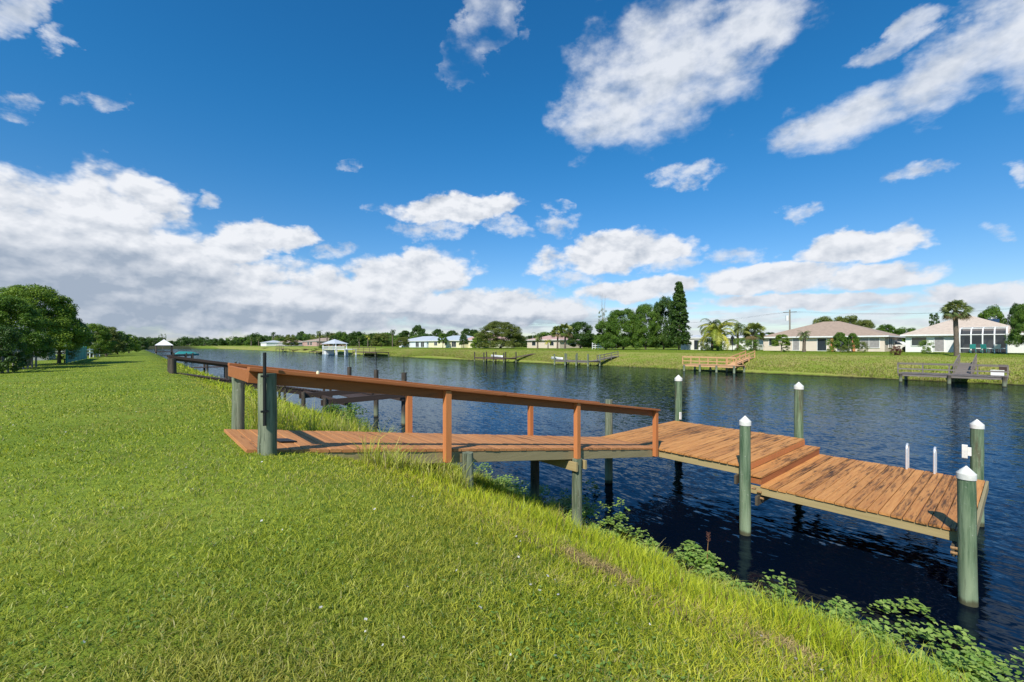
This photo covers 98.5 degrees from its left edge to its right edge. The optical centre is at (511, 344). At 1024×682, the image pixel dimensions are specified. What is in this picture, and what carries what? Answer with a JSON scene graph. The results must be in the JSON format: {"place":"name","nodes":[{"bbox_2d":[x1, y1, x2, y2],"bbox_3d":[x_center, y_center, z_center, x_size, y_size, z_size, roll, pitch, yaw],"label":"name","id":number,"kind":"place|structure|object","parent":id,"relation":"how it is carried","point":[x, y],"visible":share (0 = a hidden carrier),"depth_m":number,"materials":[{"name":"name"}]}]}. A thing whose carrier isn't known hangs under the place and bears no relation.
{"place":"outdoors","nodes":[
{"label":"outdoors","id":0,"kind":"place"},
{"bbox_2d":[277,438,296,441],"bbox_3d":[-2.822,1.181,5.460,0.260,0.013,0.200,0,-9,38],"label":"rubber mat","id":1,"kind":"object","parent":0,"point":[284,440],"visible":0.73,"depth_m":5.43,"materials":[{"name":"grey rubber"}]},
{"bbox_2d":[0,345,1023,681],"bbox_3d":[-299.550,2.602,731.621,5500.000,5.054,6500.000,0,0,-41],"label":"ground","id":2,"kind":"structure","parent":0,"point":[134,357],"depth_m":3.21,"materials":[{"name":"plant"}]},
{"bbox_2d":[0,325,32,372],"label":"tree","id":3,"kind":"object","parent":2,"relation":"on","point":[10,334],"visible":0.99,"depth_m":18.92,"materials":[{"name":"green plant"}]},
{"bbox_2d":[0,349,36,371],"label":"boundary fence","id":4,"kind":"object","parent":2,"relation":"on","point":[2,358],"visible":0.12,"depth_m":21.88,"materials":[{"name":"wood"}]},
{"bbox_2d":[0,294,59,360],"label":"tree","id":5,"kind":"object","parent":2,"relation":"on","point":[39,345],"visible":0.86,"depth_m":22.27,"materials":[{"name":"green plant"}]},
{"bbox_2d":[0,283,92,365],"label":"tree","id":6,"kind":"object","parent":2,"relation":"on","point":[50,298],"visible":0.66,"depth_m":26.07,"materials":[{"name":"green plant"}]},
{"bbox_2d":[25,309,94,363],"bbox_3d":[-29.271,-0.421,28.417,3.297,3.841,3.342,0,0,21],"label":"tree","id":7,"kind":"object","parent":2,"relation":"on","point":[90,340],"visible":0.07,"depth_m":28.52,"materials":[{"name":"green plant"}]},
{"bbox_2d":[54,346,79,362],"bbox_3d":[-29.347,0.677,29.024,1.284,1.217,1.358,0,0,-20],"label":"shrub","id":8,"kind":"object","parent":2,"relation":"on","point":[69,353],"visible":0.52,"depth_m":28.98,"materials":[{"name":"green plant"}]},
{"bbox_2d":[65,346,86,362],"bbox_3d":[-32.749,0.759,33.250,0.080,1.319,12.427,0,0,-40],"label":"boundary fence","id":9,"kind":"object","parent":2,"relation":"on","point":[82,353],"visible":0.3,"depth_m":33.00,"materials":[{"name":"teal"}]},
{"bbox_2d":[84,323,117,356],"bbox_3d":[-41.949,-0.445,43.986,3.985,3.524,3.847,0,0,-35],"label":"tree","id":10,"kind":"object","parent":2,"relation":"on","point":[104,335],"visible":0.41,"depth_m":43.84,"materials":[{"name":"green plant"}]},
{"bbox_2d":[93,326,127,355],"bbox_3d":[-44.147,-0.398,47.968,3.704,3.421,3.550,0,0,-3],"label":"tree","id":11,"kind":"object","parent":2,"relation":"on","point":[116,336],"visible":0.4,"depth_m":48.02,"materials":[{"name":"green plant"}]},
{"bbox_2d":[116,331,134,353],"bbox_3d":[-49.184,-0.247,55.012,3.075,3.060,3.302,0,0,43],"label":"tree","id":12,"kind":"object","parent":2,"relation":"on","point":[129,344],"visible":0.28,"depth_m":55.24,"materials":[{"name":"green plant"}]},
{"bbox_2d":[116,334,141,352],"bbox_3d":[-54.838,-0.150,62.974,3.134,2.845,3.062,0,0,-39],"label":"tree","id":13,"kind":"object","parent":2,"relation":"on","point":[136,346],"visible":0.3,"depth_m":63.11,"materials":[{"name":"green plant"}]},
{"bbox_2d":[135,337,149,349],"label":"tree","id":14,"kind":"object","parent":2,"relation":"on","point":[143,341],"visible":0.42,"depth_m":90.15,"materials":[{"name":"green plant"}]},
{"bbox_2d":[147,337,161,345],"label":"tree","id":15,"kind":"object","parent":2,"relation":"on","point":[151,340],"visible":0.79,"depth_m":483.62,"materials":[{"name":"green plant"}]},
{"bbox_2d":[179,337,194,345],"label":"tree","id":16,"kind":"object","parent":2,"relation":"on","point":[185,340],"visible":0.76,"depth_m":528.56,"materials":[{"name":"green plant"}]},
{"bbox_2d":[190,339,203,345],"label":"tree","id":17,"kind":"object","parent":2,"relation":"on","point":[194,342],"visible":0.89,"depth_m":529.00,"materials":[{"name":"green plant"}]},
{"bbox_2d":[200,339,217,345],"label":"tree","id":18,"kind":"object","parent":2,"relation":"on","point":[206,343],"visible":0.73,"depth_m":528.19,"materials":[{"name":"green plant"}]},
{"bbox_2d":[211,338,226,345],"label":"tree","id":19,"kind":"object","parent":2,"relation":"on","point":[222,341],"visible":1,"depth_m":484.54,"materials":[{"name":"green plant"}]},
{"bbox_2d":[221,336,238,345],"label":"tree","id":20,"kind":"object","parent":2,"relation":"on","point":[228,340],"visible":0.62,"depth_m":494.00,"materials":[{"name":"green plant"}]},
{"bbox_2d":[246,332,265,344],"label":"tree","id":21,"kind":"object","parent":2,"relation":"on","point":[256,335],"visible":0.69,"depth_m":470.83,"materials":[{"name":"green plant"}]},
{"bbox_2d":[260,340,280,345],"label":"house","id":22,"kind":"structure","parent":2,"relation":"on","point":[271,343],"depth_m":334.64,"materials":[{"name":"white paint"}]},
{"bbox_2d":[167,355,406,424],"bbox_3d":[-10.007,2.775,19.716,8.259,4.649,7.135,0,0,-41],"label":"neighbour dock","id":23,"kind":"object","parent":2,"relation":"on","point":[327,396],"visible":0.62,"depth_m":19.79,"materials":[{"name":"black wood"}]},
{"bbox_2d":[282,337,299,345],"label":"tree","id":24,"kind":"object","parent":2,"relation":"on","point":[292,340],"visible":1,"depth_m":307.36,"materials":[{"name":"green plant"}]},
{"bbox_2d":[301,338,345,345],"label":"house","id":25,"kind":"structure","parent":2,"relation":"on","point":[314,342],"depth_m":299.34,"materials":[{"name":"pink paint"}]},
{"bbox_2d":[335,331,348,345],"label":"tree","id":26,"kind":"object","parent":2,"relation":"on","point":[340,336],"visible":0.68,"depth_m":288.42,"materials":[{"name":"green plant"}]},
{"bbox_2d":[321,402,366,421],"bbox_3d":[-5.908,2.583,15.025,1.686,1.223,1.936,0,0,-44],"label":"shrub","id":27,"kind":"object","parent":2,"relation":"on","point":[331,408],"visible":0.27,"depth_m":15.05,"materials":[{"name":"green plant"}]},
{"bbox_2d":[334,413,372,430],"bbox_3d":[-4.720,2.419,12.545,1.314,0.903,1.447,0,0,36],"label":"shrub","id":28,"kind":"object","parent":2,"relation":"on","point":[354,417],"visible":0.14,"depth_m":12.53,"materials":[{"name":"green plant"}]},
{"bbox_2d":[346,331,364,345],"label":"tree","id":29,"kind":"object","parent":2,"relation":"on","point":[353,335],"visible":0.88,"depth_m":257.95,"materials":[{"name":"green plant"}]},
{"bbox_2d":[363,333,379,346],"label":"tree","id":30,"kind":"object","parent":2,"relation":"on","point":[369,341],"visible":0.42,"depth_m":222.64,"materials":[{"name":"green plant"}]},
{"bbox_2d":[370,333,391,346],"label":"tree","id":31,"kind":"object","parent":2,"relation":"on","point":[383,336],"visible":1,"depth_m":200.07,"materials":[{"name":"green plant"}]},
{"bbox_2d":[393,337,408,346],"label":"tree","id":32,"kind":"object","parent":2,"relation":"on","point":[400,341],"visible":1,"depth_m":171.47,"materials":[{"name":"green plant"}]},
{"bbox_2d":[397,330,409,344],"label":"tree","id":33,"kind":"object","parent":2,"relation":"on","point":[405,332],"visible":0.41,"depth_m":238.38,"materials":[{"name":"green plant"}]},
{"bbox_2d":[408,325,424,336],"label":"tree","id":34,"kind":"object","parent":2,"relation":"on","point":[417,329],"visible":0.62,"depth_m":234.69,"materials":[{"name":"green plant"}]},
{"bbox_2d":[399,336,438,347],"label":"house","id":35,"kind":"structure","parent":2,"relation":"on","point":[422,341],"depth_m":168.78,"materials":[{"name":"white paint"}]},
{"bbox_2d":[0,408,841,681],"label":"lawn weeds","id":36,"kind":"object","parent":2,"relation":"on","point":[515,656],"visible":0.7,"depth_m":1.82,"materials":[{"name":"green plant"}]},
{"bbox_2d":[438,333,447,347],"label":"tree","id":37,"kind":"object","parent":2,"relation":"on","point":[445,340],"visible":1,"depth_m":145.62,"materials":[{"name":"green plant"}]},
{"bbox_2d":[65,411,822,670],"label":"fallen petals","id":38,"kind":"object","parent":2,"relation":"on","point":[408,586],"visible":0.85,"depth_m":2.05,"materials":[{"name":"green plant"}]},
{"bbox_2d":[427,335,472,347],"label":"house","id":39,"kind":"structure","parent":2,"relation":"on","point":[453,342],"depth_m":150.99,"materials":[{"name":"yellow paint"}]},
{"bbox_2d":[459,334,468,347],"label":"tree","id":40,"kind":"object","parent":2,"relation":"on","point":[463,339],"visible":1,"depth_m":138.55,"materials":[{"name":"green plant"}]},
{"bbox_2d":[470,332,487,347],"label":"tree","id":41,"kind":"object","parent":2,"relation":"on","point":[474,341],"visible":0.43,"depth_m":133.06,"materials":[{"name":"green plant"}]},
{"bbox_2d":[468,335,513,347],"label":"house","id":42,"kind":"structure","parent":2,"relation":"on","point":[470,340],"depth_m":144.17,"materials":[{"name":"yellow paint"}]},
{"bbox_2d":[474,321,526,347],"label":"tree","id":43,"kind":"object","parent":2,"relation":"on","point":[508,330],"visible":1,"depth_m":121.67,"materials":[{"name":"green plant"}]},
{"bbox_2d":[531,332,543,348],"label":"palm tree","id":44,"kind":"object","parent":2,"relation":"on","point":[538,338],"visible":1,"depth_m":110.42,"materials":[{"name":"green plant"}]},
{"bbox_2d":[527,335,581,347],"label":"house","id":45,"kind":"structure","parent":2,"relation":"on","point":[531,343],"depth_m":129.89,"materials":[{"name":"beige paint"}]},
{"bbox_2d":[550,326,559,348],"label":"palm tree","id":46,"kind":"object","parent":2,"relation":"on","point":[554,331],"visible":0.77,"depth_m":108.55,"materials":[{"name":"green plant"}]},
{"bbox_2d":[558,323,573,348],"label":"palm tree","id":47,"kind":"object","parent":2,"relation":"on","point":[562,328],"visible":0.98,"depth_m":105.93,"materials":[{"name":"green plant"}]},
{"bbox_2d":[160,358,976,681],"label":"bank grass","id":48,"kind":"structure","parent":2,"relation":"on","point":[656,570],"depth_m":3.33,"materials":[{"name":"plant"}]},
{"bbox_2d":[566,321,594,347],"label":"tree","id":49,"kind":"object","parent":2,"relation":"on","point":[578,326],"visible":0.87,"depth_m":118.10,"materials":[{"name":"green plant"}]},
{"bbox_2d":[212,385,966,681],"bbox_3d":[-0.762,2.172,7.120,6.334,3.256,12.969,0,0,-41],"label":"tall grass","id":50,"kind":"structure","parent":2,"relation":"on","point":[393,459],"depth_m":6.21,"materials":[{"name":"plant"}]},
{"bbox_2d":[593,318,617,349],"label":"tree","id":51,"kind":"object","parent":2,"relation":"on","point":[599,326],"visible":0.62,"depth_m":94.97,"materials":[{"name":"green plant"}]},
{"bbox_2d":[599,307,646,349],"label":"tree","id":52,"kind":"object","parent":2,"relation":"on","point":[614,322],"visible":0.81,"depth_m":91.42,"materials":[{"name":"green plant"}]},
{"bbox_2d":[628,303,661,349],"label":"tree","id":53,"kind":"object","parent":2,"relation":"on","point":[641,310],"visible":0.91,"depth_m":90.32,"materials":[{"name":"green plant"}]},
{"bbox_2d":[649,295,673,349],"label":"tree","id":54,"kind":"object","parent":2,"relation":"on","point":[663,304],"visible":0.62,"depth_m":91.02,"materials":[{"name":"green plant"}]},
{"bbox_2d":[666,281,691,349],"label":"conifer tree","id":55,"kind":"object","parent":2,"relation":"on","point":[678,316],"visible":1,"depth_m":84.39,"materials":[{"name":"green plant"}]},
{"bbox_2d":[501,526,861,680],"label":"dead thatch","id":56,"kind":"object","parent":2,"relation":"on","point":[606,569],"visible":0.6,"depth_m":2.75,"materials":[{"name":"brown plant"}]},
{"bbox_2d":[362,347,1023,382],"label":"bank grass","id":57,"kind":"structure","parent":2,"relation":"on","point":[478,354],"depth_m":59.97,"materials":[{"name":"plant"}]},
{"bbox_2d":[681,335,713,349],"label":"house","id":58,"kind":"structure","parent":2,"relation":"on","point":[694,339],"depth_m":87.27,"materials":[{"name":"white paint"}]},
{"bbox_2d":[698,337,713,350],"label":"shrub","id":59,"kind":"object","parent":2,"relation":"on","point":[707,345],"visible":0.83,"depth_m":77.85,"materials":[{"name":"green plant"}]},
{"bbox_2d":[700,318,725,349],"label":"palm tree","id":60,"kind":"object","parent":2,"relation":"on","point":[717,322],"visible":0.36,"depth_m":79.13,"materials":[{"name":"green plant"}]},
{"bbox_2d":[697,319,736,350],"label":"palm tree","id":61,"kind":"object","parent":2,"relation":"on","point":[717,331],"visible":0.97,"depth_m":75.26,"materials":[{"name":"green plant"}]},
{"bbox_2d":[729,322,746,347],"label":"palm tree","id":62,"kind":"object","parent":2,"relation":"on","point":[738,329],"visible":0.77,"depth_m":80.00,"materials":[{"name":"green plant"}]},
{"bbox_2d":[733,338,748,350],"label":"shrub","id":63,"kind":"object","parent":2,"relation":"on","point":[740,348],"visible":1,"depth_m":73.46,"materials":[{"name":"green plant"}]},
{"bbox_2d":[722,330,768,349],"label":"house","id":64,"kind":"structure","parent":2,"relation":"on","point":[741,337],"depth_m":86.47,"materials":[{"name":"white paint"}]},
{"bbox_2d":[745,339,761,350],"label":"shrub","id":65,"kind":"object","parent":2,"relation":"on","point":[755,345],"visible":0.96,"depth_m":73.73,"materials":[{"name":"green plant"}]},
{"bbox_2d":[742,322,766,350],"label":"palm tree","id":66,"kind":"object","parent":2,"relation":"on","point":[748,333],"visible":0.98,"depth_m":76.29,"materials":[{"name":"green plant"}]},
{"bbox_2d":[515,308,1008,329],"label":"utility pole","id":67,"kind":"object","parent":2,"relation":"on","point":[787,317],"visible":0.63,"depth_m":110.53,"materials":[{"name":"wood"}]},
{"bbox_2d":[770,334,790,351],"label":"tree","id":68,"kind":"object","parent":2,"relation":"on","point":[786,342],"visible":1,"depth_m":65.96,"materials":[{"name":"green plant"}]},
{"bbox_2d":[796,330,809,351],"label":"palm tree","id":69,"kind":"object","parent":2,"relation":"on","point":[804,335],"visible":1,"depth_m":64.79,"materials":[{"name":"green plant"}]},
{"bbox_2d":[812,316,832,323],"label":"tree","id":70,"kind":"object","parent":2,"relation":"on","point":[823,319],"visible":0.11,"depth_m":94.02,"materials":[{"name":"green plant"}]},
{"bbox_2d":[825,339,836,351],"bbox_3d":[45.830,0.116,63.260,1.510,2.105,1.662,0,0,36],"label":"shrub","id":71,"kind":"object","parent":2,"relation":"on","point":[828,344],"visible":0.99,"depth_m":63.23,"materials":[{"name":"green plant"}]},
{"bbox_2d":[760,321,904,351],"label":"house","id":72,"kind":"structure","parent":2,"relation":"on","point":[820,333],"depth_m":70.60,"materials":[{"name":"beige paint"}]},
{"bbox_2d":[792,338,799,350],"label":"window","id":73,"kind":"structure","parent":72,"relation":"in","point":[795,341],"depth_m":72.75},
{"bbox_2d":[817,338,826,350],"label":"window","id":74,"kind":"structure","parent":72,"relation":"in","point":[821,342],"depth_m":70.05,"materials":[{"name":"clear glass"}]},
{"bbox_2d":[848,337,879,347],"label":"window","id":75,"kind":"structure","parent":72,"relation":"in","point":[873,342],"depth_m":65.31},
{"bbox_2d":[832,332,848,351],"bbox_3d":[47.126,-0.338,63.298,2.173,3.076,2.046,0,0,-32],"label":"tree","id":76,"kind":"object","parent":2,"relation":"on","point":[839,336],"visible":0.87,"depth_m":62.96,"materials":[{"name":"green plant"}]},
{"bbox_2d":[838,345,852,352],"bbox_3d":[45.714,0.593,60.381,1.648,1.047,1.557,0,0,-30],"label":"shrub","id":77,"kind":"object","parent":2,"relation":"on","point":[844,347],"visible":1,"depth_m":60.31,"materials":[{"name":"green plant"}]},
{"bbox_2d":[834,315,859,324],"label":"tree","id":78,"kind":"object","parent":2,"relation":"on","point":[851,319],"visible":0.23,"depth_m":93.67,"materials":[{"name":"green plant"}]},
{"bbox_2d":[843,333,859,351],"bbox_3d":[48.031,-0.270,62.243,1.996,2.953,2.209,0,0,-24],"label":"tree","id":79,"kind":"object","parent":2,"relation":"on","point":[855,339],"visible":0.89,"depth_m":61.80,"materials":[{"name":"green plant"}]},
{"bbox_2d":[857,341,868,352],"bbox_3d":[47.632,0.325,59.753,1.304,1.606,1.380,0,0,-10],"label":"shrub","id":80,"kind":"object","parent":2,"relation":"on","point":[863,344],"visible":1,"depth_m":59.72,"materials":[{"name":"green plant"}]},
{"bbox_2d":[857,319,875,328],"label":"tree","id":81,"kind":"object","parent":2,"relation":"on","point":[867,323],"visible":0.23,"depth_m":86.77,"materials":[{"name":"green plant"}]},
{"bbox_2d":[876,324,895,331],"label":"tree","id":82,"kind":"object","parent":2,"relation":"on","point":[890,328],"visible":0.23,"depth_m":90.59,"materials":[{"name":"green plant"}]},
{"bbox_2d":[890,346,902,354],"bbox_3d":[46.431,0.716,53.283,1.459,1.262,1.124,0,0,-7],"label":"shrub","id":83,"kind":"object","parent":2,"relation":"on","point":[896,353],"visible":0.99,"depth_m":53.25,"materials":[{"name":"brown plant"}]},
{"bbox_2d":[895,342,904,350],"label":"parked car","id":84,"kind":"object","parent":2,"relation":"on","point":[901,344],"visible":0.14,"depth_m":68.94,"materials":[{"name":"white metal"}]},
{"bbox_2d":[892,327,915,341],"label":"tree","id":85,"kind":"object","parent":2,"relation":"on","point":[899,331],"visible":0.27,"depth_m":79.59,"materials":[{"name":"green plant"}]},
{"bbox_2d":[917,340,934,352],"bbox_3d":[53.024,0.225,56.440,1.704,1.877,1.548,0,0,-24],"label":"shrub","id":86,"kind":"object","parent":2,"relation":"on","point":[928,349],"visible":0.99,"depth_m":56.46,"materials":[{"name":"green plant"}]},
{"bbox_2d":[939,299,973,355],"bbox_3d":[49.861,-1.821,49.392,3.183,6.572,3.159,0,0,5],"label":"palm tree","id":87,"kind":"object","parent":2,"relation":"on","point":[954,315],"visible":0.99,"depth_m":49.24,"materials":[{"name":"green plant"}]},
{"bbox_2d":[900,316,1023,352],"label":"house","id":88,"kind":"structure","parent":2,"relation":"on","point":[940,336],"depth_m":59.31,"materials":[{"name":"white paint"}]},
{"bbox_2d":[911,337,926,345],"bbox_3d":[55.956,-0.470,60.622,0.088,1.240,1.640,0,0,-41],"label":"window","id":89,"kind":"structure","parent":88,"relation":"in","point":[914,340],"depth_m":60.79,"materials":[{"name":"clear glass"}]},
{"bbox_2d":[934,337,944,351],"bbox_3d":[57.260,-0.070,59.106,0.088,2.040,1.040,0,0,-41],"label":"window","id":90,"kind":"structure","parent":88,"relation":"in","point":[939,342],"depth_m":59.09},
{"bbox_2d":[959,326,1007,352],"bbox_3d":[58.451,-0.495,54.651,4.003,3.550,4.011,0,0,-41],"label":"pool cage","id":91,"kind":"object","parent":2,"relation":"on","point":[990,337],"visible":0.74,"depth_m":53.55,"materials":[{"name":"white paint"}]},
{"bbox_2d":[978,304,1007,323],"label":"tree","id":92,"kind":"object","parent":2,"relation":"on","point":[989,312],"visible":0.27,"depth_m":79.18,"materials":[{"name":"green plant"}]},
{"bbox_2d":[1004,303,1023,346],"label":"tree","id":93,"kind":"object","parent":2,"relation":"on","point":[1014,336],"visible":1,"depth_m":48.32,"materials":[{"name":"green plant"}]},
{"bbox_2d":[1006,302,1023,325],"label":"tree","id":94,"kind":"object","parent":2,"relation":"on","point":[1012,310],"visible":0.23,"depth_m":77.84,"materials":[{"name":"green plant"}]},
{"bbox_2d":[0,0,1023,344],"label":"sky","id":95,"kind":"structure","parent":0,"point":[218,169],"materials":[{"name":"blue"}]},
{"bbox_2d":[146,349,1023,681],"bbox_3d":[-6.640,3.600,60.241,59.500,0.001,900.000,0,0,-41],"label":"canal water","id":96,"kind":"structure","parent":0,"point":[820,555],"depth_m":13.60,"materials":[{"name":"liquid"}]},
{"bbox_2d":[154,340,173,353],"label":"boathouse","id":97,"kind":"object","parent":96,"relation":"in","point":[163,342],"visible":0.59,"depth_m":166.19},
{"bbox_2d":[189,362,240,372],"bbox_3d":[-38.034,3.450,56.332,5.400,2.300,3.120,0,0,-41],"label":"wooden dock","id":98,"kind":"object","parent":96,"relation":"in","point":[205,368],"visible":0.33,"depth_m":56.73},
{"bbox_2d":[322,339,356,354],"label":"boathouse","id":99,"kind":"object","parent":96,"relation":"in","point":[334,341],"visible":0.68,"depth_m":160.51,"materials":[{"name":"grey metal"}]},
{"bbox_2d":[353,347,388,355],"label":"wooden dock","id":100,"kind":"object","parent":96,"relation":"in","point":[365,352],"visible":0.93,"depth_m":142.39,"materials":[{"name":"wood"}]},
{"bbox_2d":[474,352,535,362],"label":"wooden dock","id":101,"kind":"object","parent":96,"relation":"in","point":[502,358],"visible":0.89,"depth_m":91.27,"materials":[{"name":"wood"}]},
{"bbox_2d":[554,351,617,366],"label":"wooden dock","id":102,"kind":"object","parent":96,"relation":"in","point":[576,361],"visible":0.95,"depth_m":75.75,"materials":[{"name":"wood"}]},
{"bbox_2d":[224,352,988,607],"bbox_3d":[2.763,2.641,7.390,11.990,5.122,6.811,0,0,-41],"label":"wooden dock","id":103,"kind":"object","parent":96,"relation":"in","point":[797,469],"visible":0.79,"depth_m":7.84,"materials":[{"name":"brown wood"}]},
{"bbox_2d":[286,401,1023,681],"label":"water plants","id":104,"kind":"object","parent":96,"relation":"on","point":[977,665],"visible":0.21,"depth_m":5.67,"materials":[{"name":"green plant"}]},
{"bbox_2d":[682,350,754,373],"bbox_3d":[28.799,2.799,60.114,9.149,4.003,7.052,0,0,-41],"label":"wooden dock","id":105,"kind":"object","parent":96,"relation":"in","point":[733,365],"visible":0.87,"depth_m":58.14,"materials":[{"name":"wood"}]},
{"bbox_2d":[897,354,1008,386],"bbox_3d":[43.200,2.878,43.066,9.149,3.845,7.206,0,0,-41],"label":"wooden dock","id":106,"kind":"object","parent":96,"relation":"in","point":[965,370],"visible":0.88,"depth_m":40.81,"materials":[{"name":"wood"}]},
{"bbox_2d":[990,370,1003,375],"bbox_3d":[43.099,2.490,39.143,0.540,0.500,0.840,0,0,-41],"label":"bait cooler","id":107,"kind":"object","parent":106,"relation":"on","point":[997,374],"visible":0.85,"depth_m":38.97,"materials":[{"name":"white plastic"}]},
{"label":"wooden dock","id":108,"kind":"object","parent":96,"relation":"in","visible":0},
{"bbox_2d":[175,351,198,355],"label":"covered boat","id":109,"kind":"object","parent":108,"relation":"on","point":[181,353],"visible":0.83,"depth_m":101.52,"materials":[{"name":"teal fabric"}]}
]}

